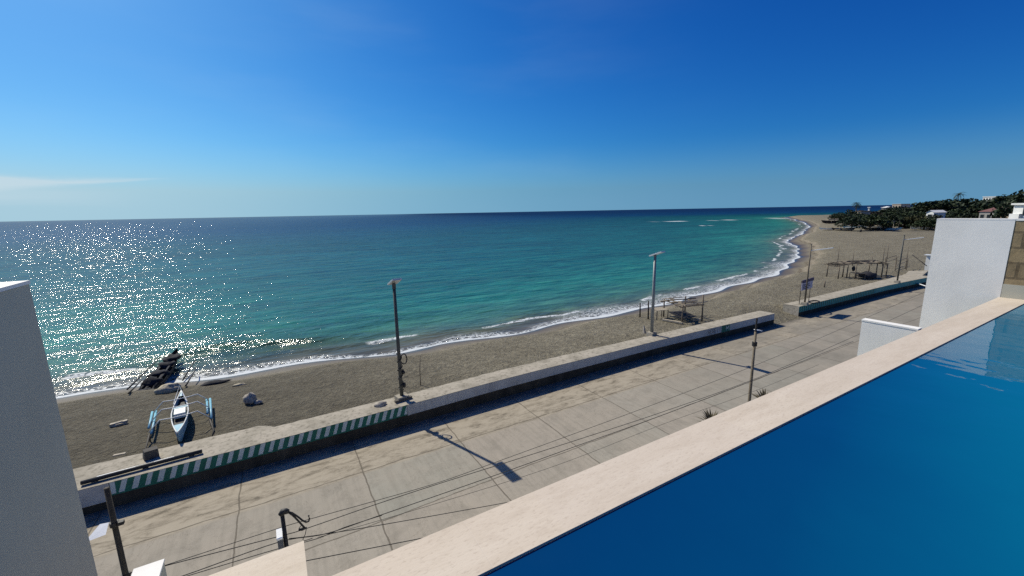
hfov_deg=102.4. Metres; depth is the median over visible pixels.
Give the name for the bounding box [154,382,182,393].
tarp
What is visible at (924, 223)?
broadleaf tree
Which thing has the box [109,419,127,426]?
driftwood
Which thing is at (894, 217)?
broadleaf tree
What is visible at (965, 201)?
broadleaf tree
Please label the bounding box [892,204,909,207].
house
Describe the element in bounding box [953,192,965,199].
palm tree
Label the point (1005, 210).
broadleaf tree
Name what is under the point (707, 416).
spiky plant
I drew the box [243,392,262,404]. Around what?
boulder
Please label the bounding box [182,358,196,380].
spar
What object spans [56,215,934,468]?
beach
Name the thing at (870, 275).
covered table
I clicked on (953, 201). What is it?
broadleaf tree
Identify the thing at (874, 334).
fin wall
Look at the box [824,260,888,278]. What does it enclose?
beach shelter
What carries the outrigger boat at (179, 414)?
on the beach
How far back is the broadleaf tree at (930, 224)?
155.45 m
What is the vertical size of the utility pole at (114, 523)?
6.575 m
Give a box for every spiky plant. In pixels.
[695,408,717,421]
[751,389,770,397]
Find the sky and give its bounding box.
[0,0,1023,221]
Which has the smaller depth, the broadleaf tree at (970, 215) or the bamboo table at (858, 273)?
the bamboo table at (858, 273)
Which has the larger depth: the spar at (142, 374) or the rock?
the spar at (142, 374)
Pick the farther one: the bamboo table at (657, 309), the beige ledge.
the bamboo table at (657, 309)
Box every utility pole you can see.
[89,487,132,575]
[276,508,311,549]
[748,318,761,401]
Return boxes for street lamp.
[387,278,411,403]
[646,251,664,335]
[800,244,833,305]
[894,235,923,282]
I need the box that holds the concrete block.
[143,446,158,460]
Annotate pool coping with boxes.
[333,297,1023,575]
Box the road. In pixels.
[84,286,924,575]
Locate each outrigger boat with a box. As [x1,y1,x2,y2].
[142,348,177,388]
[145,385,213,448]
[821,219,837,223]
[832,228,854,230]
[863,227,887,229]
[877,227,902,229]
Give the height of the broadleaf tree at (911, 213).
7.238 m
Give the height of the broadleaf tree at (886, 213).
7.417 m
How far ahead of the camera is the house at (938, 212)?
169.46 m
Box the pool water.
[485,305,1023,575]
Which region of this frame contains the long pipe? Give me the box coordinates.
[80,449,201,484]
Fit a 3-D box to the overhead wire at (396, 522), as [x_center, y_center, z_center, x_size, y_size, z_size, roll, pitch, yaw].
[-1.565,4.837,8.841,5.583,1.356,0.014,-7,12,-29]
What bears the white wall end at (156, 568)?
on the road
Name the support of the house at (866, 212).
on the beach
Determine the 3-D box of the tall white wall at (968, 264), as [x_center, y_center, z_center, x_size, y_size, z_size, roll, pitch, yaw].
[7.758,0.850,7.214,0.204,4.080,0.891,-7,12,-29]
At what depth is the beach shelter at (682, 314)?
36.60 m
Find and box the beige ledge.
[209,541,307,575]
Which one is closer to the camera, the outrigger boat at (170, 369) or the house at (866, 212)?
the outrigger boat at (170, 369)
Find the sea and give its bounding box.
[0,205,912,397]
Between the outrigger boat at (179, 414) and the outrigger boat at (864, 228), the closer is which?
the outrigger boat at (179, 414)
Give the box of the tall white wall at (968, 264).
[919,218,1018,328]
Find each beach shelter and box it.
[660,295,707,323]
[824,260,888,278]
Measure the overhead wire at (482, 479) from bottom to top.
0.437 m
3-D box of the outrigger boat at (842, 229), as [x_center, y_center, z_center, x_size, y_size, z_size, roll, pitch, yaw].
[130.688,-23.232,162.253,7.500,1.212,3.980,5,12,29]
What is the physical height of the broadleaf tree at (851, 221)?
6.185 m
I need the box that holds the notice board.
[799,277,813,303]
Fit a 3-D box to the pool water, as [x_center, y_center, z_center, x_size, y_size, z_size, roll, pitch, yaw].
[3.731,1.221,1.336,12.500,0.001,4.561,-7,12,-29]
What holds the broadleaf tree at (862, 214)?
on the beach
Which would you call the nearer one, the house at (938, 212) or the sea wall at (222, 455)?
the sea wall at (222, 455)
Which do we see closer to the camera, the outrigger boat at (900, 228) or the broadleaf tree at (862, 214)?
the outrigger boat at (900, 228)
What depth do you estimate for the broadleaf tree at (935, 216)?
163.10 m
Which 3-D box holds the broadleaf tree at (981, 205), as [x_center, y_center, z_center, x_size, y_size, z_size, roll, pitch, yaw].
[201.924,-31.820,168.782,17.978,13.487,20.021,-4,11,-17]
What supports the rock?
on the sea wall at (222, 455)
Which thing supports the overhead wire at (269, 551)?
attached to the utility pole at (281, 535)
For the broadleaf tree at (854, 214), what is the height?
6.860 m
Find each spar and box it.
[126,359,158,389]
[128,380,141,393]
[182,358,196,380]
[185,367,196,386]
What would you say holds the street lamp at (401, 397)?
on the sea wall at (222, 455)
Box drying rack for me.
[884,255,907,270]
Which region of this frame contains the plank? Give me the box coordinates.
[113,452,125,456]
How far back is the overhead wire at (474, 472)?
8.87 m
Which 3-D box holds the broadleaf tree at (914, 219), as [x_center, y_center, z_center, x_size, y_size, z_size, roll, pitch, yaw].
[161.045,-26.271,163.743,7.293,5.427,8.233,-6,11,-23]
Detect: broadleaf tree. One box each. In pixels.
[834,215,866,230]
[837,209,855,220]
[842,212,863,220]
[853,213,871,228]
[854,214,893,228]
[871,209,896,212]
[878,211,901,216]
[879,215,902,227]
[886,214,902,227]
[897,206,916,214]
[901,211,925,216]
[901,216,914,227]
[902,215,928,224]
[906,219,936,229]
[910,207,926,215]
[914,218,936,229]
[927,214,942,227]
[945,208,978,217]
[950,198,969,207]
[953,199,979,212]
[953,212,978,217]
[968,194,1017,213]
[990,189,1023,217]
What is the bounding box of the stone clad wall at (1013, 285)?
[1000,219,1023,299]
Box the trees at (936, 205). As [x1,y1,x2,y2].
[911,200,970,210]
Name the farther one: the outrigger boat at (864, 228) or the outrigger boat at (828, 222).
the outrigger boat at (828, 222)
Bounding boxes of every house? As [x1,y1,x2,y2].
[857,211,870,214]
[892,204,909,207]
[925,210,945,217]
[979,208,995,217]
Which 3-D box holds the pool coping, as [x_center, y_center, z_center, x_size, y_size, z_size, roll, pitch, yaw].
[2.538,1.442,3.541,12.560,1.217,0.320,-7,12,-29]
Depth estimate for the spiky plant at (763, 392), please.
12.84 m
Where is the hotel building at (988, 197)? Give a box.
[983,196,1008,199]
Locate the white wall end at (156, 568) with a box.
[131,559,166,575]
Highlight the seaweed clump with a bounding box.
[200,379,230,385]
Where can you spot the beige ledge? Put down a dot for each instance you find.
(289, 560)
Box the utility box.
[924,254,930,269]
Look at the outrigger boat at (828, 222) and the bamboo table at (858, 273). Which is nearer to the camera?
the bamboo table at (858, 273)
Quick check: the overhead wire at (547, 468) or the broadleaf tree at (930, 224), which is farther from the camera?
the broadleaf tree at (930, 224)
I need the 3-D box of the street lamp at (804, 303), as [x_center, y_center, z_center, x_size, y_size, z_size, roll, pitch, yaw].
[28.483,-1.136,38.422,0.620,5.810,1.951,-9,13,-37]
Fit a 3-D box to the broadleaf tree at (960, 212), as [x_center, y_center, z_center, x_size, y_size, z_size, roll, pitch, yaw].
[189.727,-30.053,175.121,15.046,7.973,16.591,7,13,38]
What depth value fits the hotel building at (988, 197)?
294.82 m
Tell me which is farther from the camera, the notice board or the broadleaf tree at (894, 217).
the broadleaf tree at (894, 217)
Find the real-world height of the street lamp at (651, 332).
6.364 m
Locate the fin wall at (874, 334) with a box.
[857,318,921,355]
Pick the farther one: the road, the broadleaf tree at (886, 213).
the broadleaf tree at (886, 213)
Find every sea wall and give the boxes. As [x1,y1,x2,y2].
[73,311,774,514]
[783,274,926,315]
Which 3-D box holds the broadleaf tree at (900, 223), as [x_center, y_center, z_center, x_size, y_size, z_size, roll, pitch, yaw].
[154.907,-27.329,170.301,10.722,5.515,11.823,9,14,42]
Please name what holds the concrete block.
on the sea wall at (222, 455)
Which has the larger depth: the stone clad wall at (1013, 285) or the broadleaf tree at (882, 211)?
the broadleaf tree at (882, 211)
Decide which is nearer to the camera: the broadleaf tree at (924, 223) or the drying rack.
the drying rack
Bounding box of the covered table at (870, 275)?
[857,271,876,278]
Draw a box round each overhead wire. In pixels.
[130,306,919,575]
[165,292,923,565]
[182,341,852,575]
[187,515,381,575]
[289,502,506,538]
[306,537,423,560]
[317,365,816,537]
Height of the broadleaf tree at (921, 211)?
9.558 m
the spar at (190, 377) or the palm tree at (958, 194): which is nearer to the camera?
the spar at (190, 377)
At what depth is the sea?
77.14 m
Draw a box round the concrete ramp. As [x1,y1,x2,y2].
[902,270,927,277]
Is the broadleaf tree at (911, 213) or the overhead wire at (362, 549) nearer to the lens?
the overhead wire at (362, 549)
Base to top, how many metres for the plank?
0.050 m
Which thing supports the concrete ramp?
on the beach
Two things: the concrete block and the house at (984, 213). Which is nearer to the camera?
the concrete block
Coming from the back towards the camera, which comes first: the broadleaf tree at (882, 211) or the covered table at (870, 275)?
the broadleaf tree at (882, 211)
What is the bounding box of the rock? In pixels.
[374,401,386,406]
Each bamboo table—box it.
[650,307,668,319]
[849,272,865,279]
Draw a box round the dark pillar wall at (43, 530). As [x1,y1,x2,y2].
[0,280,97,575]
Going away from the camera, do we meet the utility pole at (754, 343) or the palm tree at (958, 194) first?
the utility pole at (754, 343)
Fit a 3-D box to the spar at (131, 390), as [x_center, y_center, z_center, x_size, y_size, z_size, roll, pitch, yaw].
[-23.571,6.141,25.769,0.095,0.788,4.540,-8,13,-35]
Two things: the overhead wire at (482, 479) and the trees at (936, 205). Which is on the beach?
the trees at (936, 205)
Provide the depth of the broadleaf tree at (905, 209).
209.65 m
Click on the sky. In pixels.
(110, 109)
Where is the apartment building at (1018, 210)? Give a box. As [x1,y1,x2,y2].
[1009,203,1023,218]
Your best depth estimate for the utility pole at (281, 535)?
7.27 m
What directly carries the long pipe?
on the sea wall at (222, 455)
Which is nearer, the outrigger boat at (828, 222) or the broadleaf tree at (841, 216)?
the broadleaf tree at (841, 216)
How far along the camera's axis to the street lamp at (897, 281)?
49.32 m
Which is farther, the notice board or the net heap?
the notice board
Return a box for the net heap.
[137,354,180,390]
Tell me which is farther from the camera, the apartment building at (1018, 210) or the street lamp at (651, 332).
the apartment building at (1018, 210)
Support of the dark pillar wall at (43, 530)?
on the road
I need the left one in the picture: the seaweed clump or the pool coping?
the seaweed clump
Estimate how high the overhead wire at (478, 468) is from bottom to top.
1.170 m
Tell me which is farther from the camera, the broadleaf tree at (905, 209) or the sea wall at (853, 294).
the broadleaf tree at (905, 209)
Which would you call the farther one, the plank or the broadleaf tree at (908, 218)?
the broadleaf tree at (908, 218)
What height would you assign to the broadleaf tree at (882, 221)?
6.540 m

